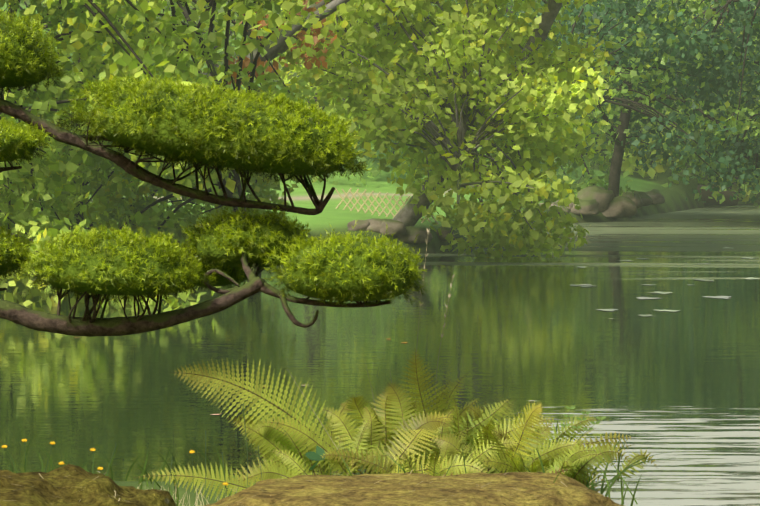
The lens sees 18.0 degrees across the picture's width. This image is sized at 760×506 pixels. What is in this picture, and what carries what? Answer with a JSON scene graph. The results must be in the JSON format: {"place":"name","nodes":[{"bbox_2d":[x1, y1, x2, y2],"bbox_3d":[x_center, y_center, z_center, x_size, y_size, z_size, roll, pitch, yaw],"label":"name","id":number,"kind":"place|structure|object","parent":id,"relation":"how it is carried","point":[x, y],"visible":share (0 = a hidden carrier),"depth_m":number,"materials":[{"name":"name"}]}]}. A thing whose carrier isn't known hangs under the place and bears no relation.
{"place":"outdoors","nodes":[
{"label":"outdoors","id":0,"kind":"place"},
{"bbox_2d":[0,22,411,300],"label":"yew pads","id":1,"kind":"object","parent":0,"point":[9,79],"visible":0.54,"depth_m":8.91,"materials":[{"name":"green plant"}]},
{"bbox_2d":[0,204,759,505],"bbox_3d":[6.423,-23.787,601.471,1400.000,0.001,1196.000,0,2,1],"label":"pond water","id":2,"kind":"structure","parent":0,"point":[682,386],"depth_m":16.47,"materials":[{"name":"green liquid"}]},
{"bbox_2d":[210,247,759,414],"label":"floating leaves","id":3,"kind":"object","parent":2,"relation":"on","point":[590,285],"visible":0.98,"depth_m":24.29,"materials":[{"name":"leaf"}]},
{"bbox_2d":[0,0,759,505],"bbox_3d":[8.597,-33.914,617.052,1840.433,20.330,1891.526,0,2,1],"label":"terrain","id":4,"kind":"structure","parent":0,"point":[330,218],"depth_m":48.76,"materials":[{"name":"green plant"}]},
{"bbox_2d":[0,3,428,336],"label":"pine tree","id":5,"kind":"object","parent":4,"relation":"on","point":[339,134],"depth_m":8.94,"materials":[{"name":"green plant"}]},
{"bbox_2d":[0,464,623,505],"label":"mossy rocks","id":6,"kind":"object","parent":4,"relation":"on","point":[533,488],"visible":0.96,"depth_m":7.85,"materials":[{"name":"brown stone"}]},
{"bbox_2d":[3,470,620,505],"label":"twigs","id":7,"kind":"object","parent":6,"relation":"on","point":[262,490],"visible":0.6,"depth_m":8.21,"materials":[{"name":"brown wood"}]},
{"bbox_2d":[0,404,675,505],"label":"bank plants","id":8,"kind":"object","parent":4,"relation":"on","point":[314,456],"visible":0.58,"depth_m":8.72,"materials":[{"name":"green plant"}]},
{"bbox_2d":[2,438,227,484],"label":"yellow flowers","id":9,"kind":"object","parent":8,"relation":"attached to","point":[92,449],"visible":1,"depth_m":8.29,"materials":[{"name":"yellow plant"}]},
{"bbox_2d":[287,229,454,474],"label":"grass stalks","id":10,"kind":"object","parent":4,"relation":"on","point":[417,336],"depth_m":9.07,"materials":[{"name":"green plant"}]},
{"bbox_2d":[0,0,759,311],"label":"tree","id":11,"kind":"object","parent":4,"relation":"on","point":[559,135],"depth_m":30.58,"materials":[{"name":"green plant"}]},
{"bbox_2d":[203,0,568,231],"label":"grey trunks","id":12,"kind":"object","parent":4,"relation":"on","point":[406,215],"visible":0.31,"depth_m":31.02,"materials":[{"name":"green plant"}]},
{"bbox_2d":[134,351,657,499],"bbox_3d":[0.082,0.653,9.054,1.898,0.586,1.169,0,2,1],"label":"fern","id":13,"kind":"object","parent":4,"relation":"on","point":[419,447],"depth_m":8.90,"materials":[{"name":"green plant"}]},
{"bbox_2d":[347,185,664,242],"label":"shore rocks","id":14,"kind":"object","parent":4,"relation":"on","point":[594,200],"visible":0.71,"depth_m":48.66,"materials":[{"name":"stone"}]},
{"bbox_2d":[335,185,738,223],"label":"bank fence and logs","id":15,"kind":"object","parent":4,"relation":"on","point":[705,195],"visible":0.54,"depth_m":40.77,"materials":[{"name":"wood"}]}
]}

